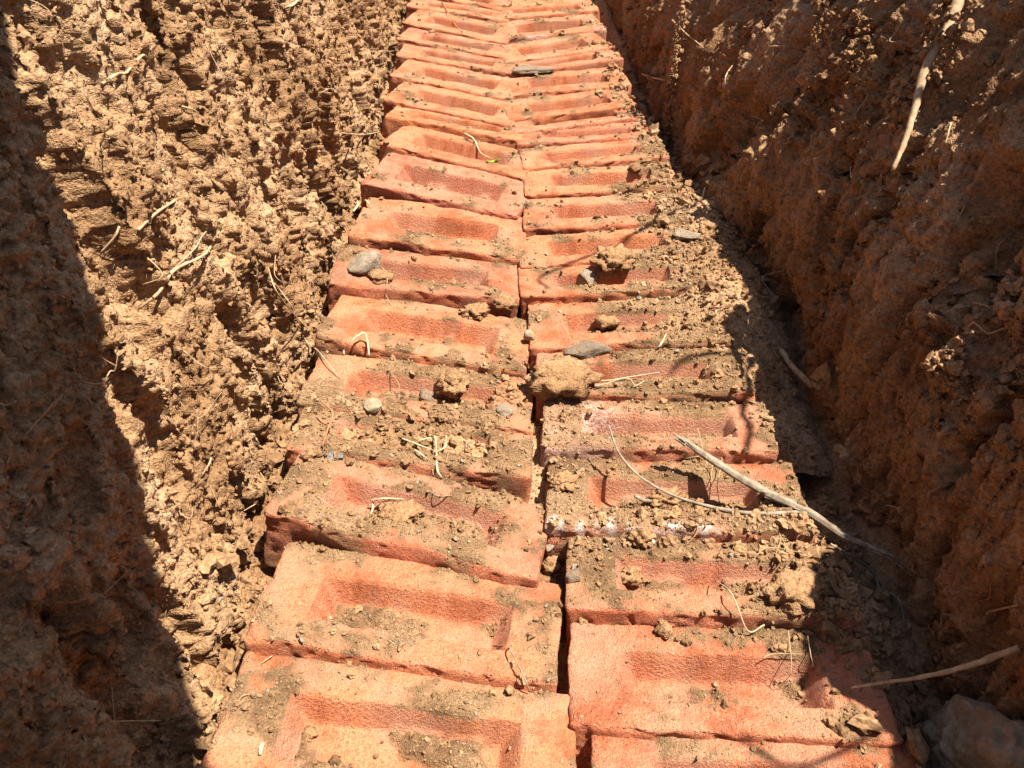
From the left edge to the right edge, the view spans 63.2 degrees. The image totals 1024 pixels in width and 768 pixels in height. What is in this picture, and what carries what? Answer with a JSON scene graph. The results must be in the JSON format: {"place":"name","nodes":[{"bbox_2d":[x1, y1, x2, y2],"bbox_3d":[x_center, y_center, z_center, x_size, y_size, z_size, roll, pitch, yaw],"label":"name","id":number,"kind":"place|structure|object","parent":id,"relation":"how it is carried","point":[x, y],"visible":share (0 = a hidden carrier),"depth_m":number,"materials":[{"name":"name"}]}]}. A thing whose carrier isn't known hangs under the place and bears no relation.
{"place":"outdoors","nodes":[
{"label":"outdoors","id":0,"kind":"place"},
{"bbox_2d":[0,0,407,767],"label":"trench wall","id":1,"kind":"structure","parent":0,"point":[98,204],"depth_m":0.53,"materials":[{"name":"soil"}]},
{"bbox_2d":[75,352,118,383],"bbox_3d":[-0.227,-0.005,0.453,0.008,0.039,0.058,-4,40,-6],"label":"root","id":2,"kind":"object","parent":1,"relation":"attached to","point":[108,372],"visible":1,"depth_m":0.48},
{"bbox_2d":[100,226,120,252],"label":"root","id":3,"kind":"object","parent":1,"relation":"attached to","point":[112,239],"visible":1,"depth_m":0.52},
{"bbox_2d":[100,54,148,85],"bbox_3d":[-0.251,-0.207,0.547,0.008,0.014,0.080,-1,40,-2],"label":"root","id":4,"kind":"object","parent":1,"relation":"attached to","point":[114,75],"visible":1,"depth_m":0.54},
{"bbox_2d":[137,198,178,230],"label":"root","id":5,"kind":"object","parent":1,"relation":"attached to","point":[140,227],"visible":1,"depth_m":0.55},
{"bbox_2d":[138,231,219,308],"bbox_3d":[-0.234,-0.084,0.602,0.018,0.027,0.118,5,40,6],"label":"root","id":6,"kind":"object","parent":1,"relation":"attached to","point":[157,293],"visible":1,"depth_m":0.59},
{"bbox_2d":[149,218,221,288],"bbox_3d":[-0.234,-0.095,0.605,0.013,0.015,0.115,3,40,3],"label":"root","id":7,"kind":"object","parent":1,"relation":"attached to","point":[203,234],"visible":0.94,"depth_m":0.60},
{"bbox_2d":[0,0,404,767],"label":"clinging crumbs","id":8,"kind":"object","parent":1,"relation":"attached to","point":[48,630],"visible":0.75,"depth_m":0.53,"materials":[{"name":"soil"}]},
{"bbox_2d":[0,0,405,767],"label":"wall lumps","id":9,"kind":"object","parent":1,"relation":"attached to","point":[38,544],"depth_m":0.54,"materials":[{"name":"soil"}]},
{"bbox_2d":[267,266,307,328],"bbox_3d":[-0.215,-0.071,0.788,0.019,0.094,0.064,-1,40,-2],"label":"root","id":10,"kind":"object","parent":1,"relation":"attached to","point":[282,299],"visible":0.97,"depth_m":0.76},
{"bbox_2d":[259,260,356,391],"bbox_3d":[-0.196,-0.060,0.767,0.045,0.134,0.105,-26,47,-28],"label":"root","id":11,"kind":"object","parent":1,"relation":"attached to","point":[300,331],"visible":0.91,"depth_m":0.79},
{"bbox_2d":[178,0,944,767],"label":"trench floor","id":12,"kind":"structure","parent":0,"point":[884,536],"depth_m":0.69,"materials":[{"name":"red soil"}]},
{"bbox_2d":[200,651,576,767],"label":"brick","id":13,"kind":"object","parent":12,"relation":"on","point":[377,712],"visible":0.94,"depth_m":0.54,"materials":[{"name":"brick"}]},
{"bbox_2d":[304,725,318,741],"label":"earth clod","id":14,"kind":"object","parent":13,"relation":"on","point":[310,732],"visible":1,"depth_m":0.54,"materials":[{"name":"soil"}]},
{"bbox_2d":[243,541,562,692],"bbox_3d":[-0.074,0.186,0.612,0.217,0.066,0.099,9,32,1],"label":"brick","id":15,"kind":"object","parent":12,"relation":"on","point":[452,609],"visible":0.72,"depth_m":0.60,"materials":[{"name":"brick"}]},
{"bbox_2d":[493,644,529,691],"bbox_3d":[0.001,0.192,0.575,0.007,0.030,0.052,-19,44,-21],"label":"twig","id":16,"kind":"object","parent":15,"relation":"on","point":[509,645],"visible":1,"depth_m":0.56,"materials":[{"name":"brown wood"}]},
{"bbox_2d":[264,452,547,587],"bbox_3d":[-0.083,0.123,0.680,0.221,0.067,0.093,13,33,3],"label":"brick","id":17,"kind":"object","parent":12,"relation":"on","point":[356,490],"visible":0.71,"depth_m":0.66,"materials":[{"name":"brick"}]},
{"bbox_2d":[300,448,317,461],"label":"earth clod","id":18,"kind":"object","parent":17,"relation":"on","point":[308,453],"visible":1,"depth_m":0.69,"materials":[{"name":"soil"}]},
{"bbox_2d":[323,451,343,460],"bbox_3d":[-0.150,0.059,0.698,0.020,0.004,0.014,10,41,11],"label":"flake","id":19,"kind":"object","parent":17,"relation":"on","point":[341,455],"visible":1,"depth_m":0.69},
{"bbox_2d":[369,497,403,513],"bbox_3d":[-0.103,0.099,0.683,0.029,0.013,0.010,-1,40,-2],"label":"straw","id":20,"kind":"object","parent":17,"relation":"on","point":[373,505],"visible":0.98,"depth_m":0.68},
{"bbox_2d":[373,499,426,522],"bbox_3d":[-0.092,0.104,0.679,0.035,0.016,0.038,28,47,29],"label":"earth clod","id":21,"kind":"object","parent":17,"relation":"on","point":[405,510],"visible":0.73,"depth_m":0.67,"materials":[{"name":"soil"}]},
{"bbox_2d":[266,403,545,503],"bbox_3d":[-0.095,0.058,0.748,0.249,0.050,0.163,-1,40,-2],"label":"soil patch","id":22,"kind":"object","parent":12,"relation":"on","point":[537,494],"visible":0.21,"depth_m":0.73,"materials":[{"name":"soil"}]},
{"bbox_2d":[402,436,446,476],"bbox_3d":[-0.076,0.059,0.710,0.040,0.013,0.048,-1,40,-2],"label":"dry leaf sprig","id":23,"kind":"object","parent":22,"relation":"on","point":[444,447],"visible":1,"depth_m":0.72,"materials":[{"name":"plant"}]},
{"bbox_2d":[286,407,532,502],"bbox_3d":[-0.088,0.071,0.743,0.212,0.066,0.073,7,34,-2],"label":"brick","id":24,"kind":"object","parent":12,"relation":"on","point":[517,482],"visible":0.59,"depth_m":0.71,"materials":[{"name":"brick"}]},
{"bbox_2d":[320,400,333,446],"bbox_3d":[-0.157,0.033,0.708,0.012,0.017,0.044,-5,40,-6],"label":"twig","id":25,"kind":"object","parent":24,"relation":"on","point":[326,433],"visible":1,"depth_m":0.70,"materials":[{"name":"wood"}]},
{"bbox_2d":[297,351,533,434],"bbox_3d":[-0.088,0.029,0.795,0.215,0.066,0.092,7,34,-2],"label":"brick","id":26,"kind":"object","parent":12,"relation":"on","point":[359,378],"visible":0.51,"depth_m":0.79,"materials":[{"name":"brick"}]},
{"bbox_2d":[343,332,369,356],"bbox_3d":[-0.152,-0.039,0.812,0.026,0.018,0.019,-1,40,-2],"label":"straw","id":27,"kind":"object","parent":26,"relation":"on","point":[359,334],"visible":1,"depth_m":0.81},
{"bbox_2d":[363,397,381,413],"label":"stone","id":28,"kind":"object","parent":26,"relation":"on","point":[372,405],"visible":1,"depth_m":0.74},
{"bbox_2d":[418,389,433,401],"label":"stone","id":29,"kind":"object","parent":26,"relation":"on","point":[426,394],"visible":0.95,"depth_m":0.80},
{"bbox_2d":[435,368,468,400],"bbox_3d":[-0.058,-0.001,0.796,0.036,0.030,0.034,10,41,11],"label":"earth clod","id":30,"kind":"object","parent":26,"relation":"on","point":[452,384],"visible":1,"depth_m":0.79,"materials":[{"name":"soil"}]},
{"bbox_2d":[496,403,513,416],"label":"stone","id":31,"kind":"object","parent":26,"relation":"on","point":[503,409],"visible":1,"depth_m":0.76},
{"bbox_2d":[314,295,528,377],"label":"brick","id":32,"kind":"object","parent":12,"relation":"on","point":[469,339],"visible":0.66,"depth_m":0.86,"materials":[{"name":"brick"}]},
{"bbox_2d":[458,302,489,320],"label":"earth clod","id":33,"kind":"object","parent":32,"relation":"on","point":[478,311],"visible":1,"depth_m":0.88,"materials":[{"name":"soil"}]},
{"bbox_2d":[328,245,519,318],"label":"brick","id":34,"kind":"object","parent":12,"relation":"on","point":[439,270],"visible":0.57,"depth_m":0.92,"materials":[{"name":"brick"}]},
{"bbox_2d":[347,250,380,274],"bbox_3d":[-0.162,-0.133,0.914,0.029,0.023,0.042,22,45,24],"label":"stone","id":35,"kind":"object","parent":34,"relation":"on","point":[363,263],"visible":1,"depth_m":0.91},
{"bbox_2d":[367,268,394,284],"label":"earth clod","id":36,"kind":"object","parent":34,"relation":"on","point":[378,276],"visible":1,"depth_m":0.90,"materials":[{"name":"soil"}]},
{"bbox_2d":[491,292,517,310],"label":"earth clod","id":37,"kind":"object","parent":34,"relation":"on","point":[502,301],"visible":1,"depth_m":0.90,"materials":[{"name":"soil"}]},
{"bbox_2d":[348,197,525,266],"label":"brick","id":38,"kind":"object","parent":12,"relation":"on","point":[451,225],"visible":0.65,"depth_m":1.01,"materials":[{"name":"brick"}]},
{"bbox_2d":[360,153,526,219],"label":"brick","id":39,"kind":"object","parent":12,"relation":"on","point":[458,182],"visible":0.59,"depth_m":1.10,"materials":[{"name":"brick"}]},
{"bbox_2d":[382,82,514,135],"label":"brick","id":40,"kind":"object","parent":12,"relation":"on","point":[453,103],"visible":0.52,"depth_m":1.32,"materials":[{"name":"brick"}]},
{"bbox_2d":[388,60,515,100],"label":"brick","id":41,"kind":"object","parent":12,"relation":"on","point":[433,74],"visible":0.5,"depth_m":1.40,"materials":[{"name":"brick"}]},
{"bbox_2d":[396,27,509,58],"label":"brick","id":42,"kind":"object","parent":12,"relation":"on","point":[439,40],"visible":0.38,"depth_m":1.53,"materials":[{"name":"brick"}]},
{"bbox_2d":[384,106,522,148],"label":"brick","id":43,"kind":"object","parent":12,"relation":"on","point":[393,122],"visible":0.45,"depth_m":1.23,"materials":[{"name":"brick"}]},
{"bbox_2d":[378,126,529,181],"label":"brick","id":44,"kind":"object","parent":12,"relation":"on","point":[437,143],"visible":0.45,"depth_m":1.19,"materials":[{"name":"brick"}]},
{"bbox_2d":[395,44,514,76],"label":"brick","id":45,"kind":"object","parent":12,"relation":"on","point":[445,57],"visible":0.38,"depth_m":1.45,"materials":[{"name":"brick"}]},
{"bbox_2d":[405,0,508,22],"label":"brick","id":46,"kind":"object","parent":12,"relation":"on","point":[472,12],"visible":0.41,"depth_m":1.66,"materials":[{"name":"brick"}]},
{"bbox_2d":[406,0,511,11],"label":"brick","id":47,"kind":"object","parent":12,"relation":"on","point":[493,5],"visible":0.17,"depth_m":1.72,"materials":[{"name":"brick"}]},
{"bbox_2d":[401,9,518,44],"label":"brick","id":48,"kind":"object","parent":12,"relation":"on","point":[471,28],"visible":0.34,"depth_m":1.62,"materials":[{"name":"brick"}]},
{"bbox_2d":[1,0,1023,727],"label":"hair roots","id":49,"kind":"object","parent":12,"relation":"on","point":[55,402],"visible":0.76,"depth_m":0.59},
{"bbox_2d":[169,0,916,767],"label":"soil crumbs","id":50,"kind":"object","parent":12,"relation":"on","point":[683,506],"visible":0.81,"depth_m":0.71,"materials":[{"name":"soil"}]},
{"bbox_2d":[501,0,599,21],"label":"brick","id":51,"kind":"object","parent":12,"relation":"on","point":[537,11],"visible":0.4,"depth_m":1.69,"materials":[{"name":"brick"}]},
{"bbox_2d":[495,14,606,43],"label":"brick","id":52,"kind":"object","parent":12,"relation":"on","point":[532,28],"visible":0.38,"depth_m":1.64,"materials":[{"name":"brick"}]},
{"bbox_2d":[541,555,561,575],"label":"earth clod","id":53,"kind":"object","parent":12,"relation":"on","point":[551,565],"visible":0.97,"depth_m":0.67,"materials":[{"name":"soil"}]},
{"bbox_2d":[503,33,613,63],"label":"brick","id":54,"kind":"object","parent":12,"relation":"on","point":[567,45],"visible":0.35,"depth_m":1.54,"materials":[{"name":"brick"}]},
{"bbox_2d":[505,49,623,77],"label":"brick","id":55,"kind":"object","parent":12,"relation":"on","point":[583,61],"visible":0.38,"depth_m":1.46,"materials":[{"name":"brick"}]},
{"bbox_2d":[511,64,555,74],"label":"stone","id":56,"kind":"object","parent":55,"relation":"on","point":[527,69],"visible":1,"depth_m":1.42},
{"bbox_2d":[193,8,941,767],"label":"fallen rubble","id":57,"kind":"object","parent":12,"relation":"on","point":[919,710],"visible":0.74,"depth_m":0.72,"materials":[{"name":"soil"}]},
{"bbox_2d":[198,0,905,767],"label":"soil granules","id":58,"kind":"object","parent":57,"relation":"on","point":[510,690],"visible":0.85,"depth_m":0.73,"materials":[{"name":"soil"}]},
{"bbox_2d":[830,543,906,631],"bbox_3d":[0.282,0.146,0.645,0.074,0.052,0.037,26,46,27],"label":"rootlet","id":59,"kind":"object","parent":57,"relation":"on","point":[876,579],"visible":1,"depth_m":0.65,"materials":[{"name":"brown wood"}]},
{"bbox_2d":[505,67,631,98],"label":"brick","id":60,"kind":"object","parent":12,"relation":"on","point":[571,81],"visible":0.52,"depth_m":1.41,"materials":[{"name":"brick"}]},
{"bbox_2d":[505,90,637,125],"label":"brick","id":61,"kind":"object","parent":12,"relation":"on","point":[554,109],"visible":0.46,"depth_m":1.31,"materials":[{"name":"brick"}]},
{"bbox_2d":[509,109,644,134],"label":"brick","id":62,"kind":"object","parent":12,"relation":"on","point":[552,128],"visible":0.31,"depth_m":1.26,"materials":[{"name":"brick"}]},
{"bbox_2d":[577,617,588,624],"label":"earth clod","id":63,"kind":"object","parent":12,"relation":"on","point":[581,621],"visible":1,"depth_m":0.61,"materials":[{"name":"soil"}]},
{"bbox_2d":[516,122,656,149],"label":"brick","id":64,"kind":"object","parent":12,"relation":"on","point":[601,134],"visible":0.3,"depth_m":1.22,"materials":[{"name":"brick"}]},
{"bbox_2d":[518,138,669,170],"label":"brick","id":65,"kind":"object","parent":12,"relation":"on","point":[584,154],"visible":0.37,"depth_m":1.19,"materials":[{"name":"brick"}]},
{"bbox_2d":[523,162,678,199],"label":"brick","id":66,"kind":"object","parent":12,"relation":"on","point":[566,183],"visible":0.43,"depth_m":1.13,"materials":[{"name":"brick"}]},
{"bbox_2d":[517,257,698,320],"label":"brick","id":67,"kind":"object","parent":12,"relation":"on","point":[560,289],"visible":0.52,"depth_m":0.92,"materials":[{"name":"brick"}]},
{"bbox_2d":[577,269,598,285],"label":"stone","id":68,"kind":"object","parent":67,"relation":"on","point":[586,276],"visible":0.78,"depth_m":0.94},
{"bbox_2d":[589,243,636,279],"bbox_3d":[0.114,-0.138,0.945,0.050,0.036,0.047,20,44,21],"label":"earth clod","id":69,"kind":"object","parent":67,"relation":"on","point":[611,262],"visible":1,"depth_m":0.94,"materials":[{"name":"soil"}]},
{"bbox_2d":[522,192,693,236],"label":"brick","id":70,"kind":"object","parent":12,"relation":"on","point":[571,214],"visible":0.39,"depth_m":1.06,"materials":[{"name":"brick"}]},
{"bbox_2d":[518,224,698,268],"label":"brick","id":71,"kind":"object","parent":12,"relation":"on","point":[578,252],"visible":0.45,"depth_m":1.00,"materials":[{"name":"brick"}]},
{"bbox_2d":[674,228,700,239],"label":"stone","id":72,"kind":"object","parent":71,"relation":"on","point":[682,234],"visible":1,"depth_m":0.98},
{"bbox_2d":[527,298,733,373],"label":"brick","id":73,"kind":"object","parent":12,"relation":"on","point":[577,320],"visible":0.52,"depth_m":0.87,"materials":[{"name":"brick"}]},
{"bbox_2d":[523,329,535,340],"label":"stone","id":74,"kind":"object","parent":73,"relation":"on","point":[529,335],"visible":1,"depth_m":0.85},
{"bbox_2d":[590,314,619,329],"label":"earth clod","id":75,"kind":"object","parent":73,"relation":"on","point":[602,322],"visible":1,"depth_m":0.89,"materials":[{"name":"soil"}]},
{"bbox_2d":[535,348,755,428],"bbox_3d":[0.127,0.011,0.824,0.208,0.065,0.079,-1,35,3],"label":"brick","id":76,"kind":"object","parent":12,"relation":"on","point":[686,368],"visible":0.45,"depth_m":0.81,"materials":[{"name":"brick"}]},
{"bbox_2d":[522,355,604,399],"bbox_3d":[0.049,-0.006,0.786,0.079,0.033,0.054,-4,40,-5],"label":"earth clod","id":77,"kind":"object","parent":76,"relation":"on","point":[567,375],"visible":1,"depth_m":0.78,"materials":[{"name":"soil"}]},
{"bbox_2d":[564,340,612,358],"bbox_3d":[0.076,-0.034,0.840,0.049,0.022,0.027,-5,40,-6],"label":"stone","id":78,"kind":"object","parent":76,"relation":"on","point":[585,349],"visible":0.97,"depth_m":0.83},
{"bbox_2d":[595,372,659,386],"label":"dry rootlets","id":79,"kind":"object","parent":76,"relation":"on","point":[612,380],"visible":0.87,"depth_m":0.78,"materials":[{"name":"plant"}]},
{"bbox_2d":[540,399,778,480],"bbox_3d":[0.131,0.060,0.767,0.209,0.065,0.074,1,34,5],"label":"brick","id":80,"kind":"object","parent":12,"relation":"on","point":[654,424],"visible":0.54,"depth_m":0.75,"materials":[{"name":"brick"}]},
{"bbox_2d":[544,458,813,564],"bbox_3d":[0.134,0.115,0.705,0.214,0.065,0.093,1,33,5],"label":"brick","id":81,"kind":"object","parent":12,"relation":"on","point":[604,489],"visible":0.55,"depth_m":0.70,"materials":[{"name":"brick"}]},
{"bbox_2d":[547,470,579,491],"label":"earth clod","id":82,"kind":"object","parent":81,"relation":"on","point":[563,480],"visible":1,"depth_m":0.70,"materials":[{"name":"soil"}]},
{"bbox_2d":[634,494,670,502],"bbox_3d":[0.118,0.097,0.701,0.031,0.008,0.005,-1,40,-2],"label":"twig","id":83,"kind":"object","parent":81,"relation":"on","point":[641,499],"visible":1,"depth_m":0.70,"materials":[{"name":"brown wood"}]},
{"bbox_2d":[645,485,689,508],"bbox_3d":[0.131,0.096,0.705,0.038,0.018,0.026,-9,41,-11],"label":"earth clod","id":84,"kind":"object","parent":81,"relation":"on","point":[662,501],"visible":0.83,"depth_m":0.70,"materials":[{"name":"soil"}]},
{"bbox_2d":[685,429,721,500],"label":"dry rootlets","id":85,"kind":"object","parent":81,"relation":"on","point":[708,466],"visible":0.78,"depth_m":0.70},
{"bbox_2d":[608,425,907,566],"bbox_3d":[0.187,0.091,0.663,0.250,0.037,0.049,22,45,23],"label":"forked stick","id":86,"kind":"object","parent":81,"relation":"on","point":[761,489],"visible":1,"depth_m":0.67,"materials":[{"name":"brown wood"}]},
{"bbox_2d":[564,537,861,646],"bbox_3d":[0.148,0.169,0.640,0.214,0.065,0.079,1,32,5],"label":"brick","id":87,"kind":"object","parent":12,"relation":"on","point":[700,587],"visible":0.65,"depth_m":0.62,"materials":[{"name":"brick"}]},
{"bbox_2d":[565,568,580,583],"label":"stone","id":88,"kind":"object","parent":87,"relation":"on","point":[572,576],"visible":1,"depth_m":0.62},
{"bbox_2d":[620,565,643,586],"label":"earth clod","id":89,"kind":"object","parent":87,"relation":"on","point":[631,576],"visible":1,"depth_m":0.64,"materials":[{"name":"soil"}]},
{"bbox_2d":[627,527,656,549],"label":"earth clod","id":90,"kind":"object","parent":87,"relation":"on","point":[641,537],"visible":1,"depth_m":0.65,"materials":[{"name":"soil"}]},
{"bbox_2d":[714,579,764,632],"bbox_3d":[0.161,0.158,0.609,0.017,0.033,0.058,-16,43,-19],"label":"plant stalk","id":91,"kind":"object","parent":87,"relation":"on","point":[758,628],"visible":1,"depth_m":0.59,"materials":[{"name":"plant"}]},
{"bbox_2d":[760,566,826,616],"bbox_3d":[0.204,0.151,0.600,0.047,0.027,0.037,-11,41,-13],"label":"earth clod","id":92,"kind":"object","parent":87,"relation":"on","point":[797,591],"visible":1,"depth_m":0.59,"materials":[{"name":"soil"}]},
{"bbox_2d":[567,622,903,767],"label":"brick","id":93,"kind":"object","parent":12,"relation":"on","point":[666,670],"visible":0.82,"depth_m":0.57,"materials":[{"name":"brick"}]},
{"bbox_2d":[654,618,673,639],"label":"earth clod","id":94,"kind":"object","parent":93,"relation":"on","point":[663,629],"visible":1,"depth_m":0.59,"materials":[{"name":"soil"}]},
{"bbox_2d":[763,631,813,682],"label":"dry rootlets","id":95,"kind":"object","parent":93,"relation":"on","point":[790,654],"visible":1,"depth_m":0.57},
{"bbox_2d":[590,735,917,767],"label":"brick","id":96,"kind":"object","parent":12,"relation":"on","point":[782,755],"visible":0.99,"depth_m":0.52,"materials":[{"name":"brick"}]},
{"bbox_2d":[739,499,924,734],"bbox_3d":[0.214,0.157,0.650,0.198,0.060,0.218,-1,40,-2],"label":"soil clump","id":97,"kind":"object","parent":12,"relation":"on","point":[913,655],"visible":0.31,"depth_m":0.62,"materials":[{"name":"soil"}]},
{"bbox_2d":[272,111,912,696],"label":"soil lumps","id":98,"kind":"object","parent":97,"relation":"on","point":[782,555],"visible":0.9,"depth_m":0.66,"materials":[{"name":"soil"}]},
{"bbox_2d":[750,537,824,564],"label":"dry rootlets","id":99,"kind":"object","parent":97,"relation":"on","point":[777,549],"visible":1,"depth_m":0.64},
{"bbox_2d":[921,694,1023,767],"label":"boulder","id":100,"kind":"object","parent":12,"relation":"on","point":[958,731],"visible":0.94,"depth_m":0.51,"materials":[{"name":"grey stone"}]},
{"bbox_2d":[653,149,834,477],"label":"spilled soil","id":101,"kind":"structure","parent":0,"point":[793,418],"depth_m":0.85,"materials":[{"name":"soil"}]},
{"bbox_2d":[603,0,1023,720],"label":"trench wall","id":102,"kind":"structure","parent":0,"point":[881,336],"depth_m":0.67,"materials":[{"name":"red soil"}]},
{"bbox_2d":[671,19,705,49],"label":"root","id":103,"kind":"object","parent":102,"relation":"attached to","point":[674,22],"visible":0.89,"depth_m":1.17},
{"bbox_2d":[778,348,813,388],"bbox_3d":[0.279,-0.015,0.819,0.007,0.009,0.062,-9,41,-11],"label":"root","id":104,"kind":"object","parent":102,"relation":"attached to","point":[802,376],"visible":0.96,"depth_m":0.82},
{"bbox_2d":[610,0,1023,719],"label":"clinging crumbs","id":105,"kind":"object","parent":102,"relation":"attached to","point":[974,460],"visible":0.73,"depth_m":0.67,"materials":[{"name":"soil"}]},
{"bbox_2d":[619,0,1023,700],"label":"wall lumps","id":106,"kind":"object","parent":102,"relation":"attached to","point":[937,368],"depth_m":0.66,"materials":[{"name":"soil"}]},
{"bbox_2d":[891,0,964,170],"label":"root","id":107,"kind":"object","parent":102,"relation":"attached to","point":[934,51],"visible":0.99,"depth_m":0.65,"materials":[{"name":"plant"}]},
{"bbox_2d":[851,645,1020,688],"bbox_3d":[0.262,0.178,0.517,0.083,0.063,0.005,4,40,4],"label":"root","id":108,"kind":"object","parent":102,"relation":"attached to","point":[988,658],"visible":1,"depth_m":0.51,"materials":[{"name":"wood"}]},
{"bbox_2d":[968,322,1006,333],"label":"root","id":109,"kind":"object","parent":102,"relation":"attached to","point":[979,327],"visible":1,"depth_m":0.58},
{"bbox_2d":[985,604,1017,614],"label":"root","id":110,"kind":"object","parent":102,"relation":"attached to","point":[993,610],"visible":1,"depth_m":0.53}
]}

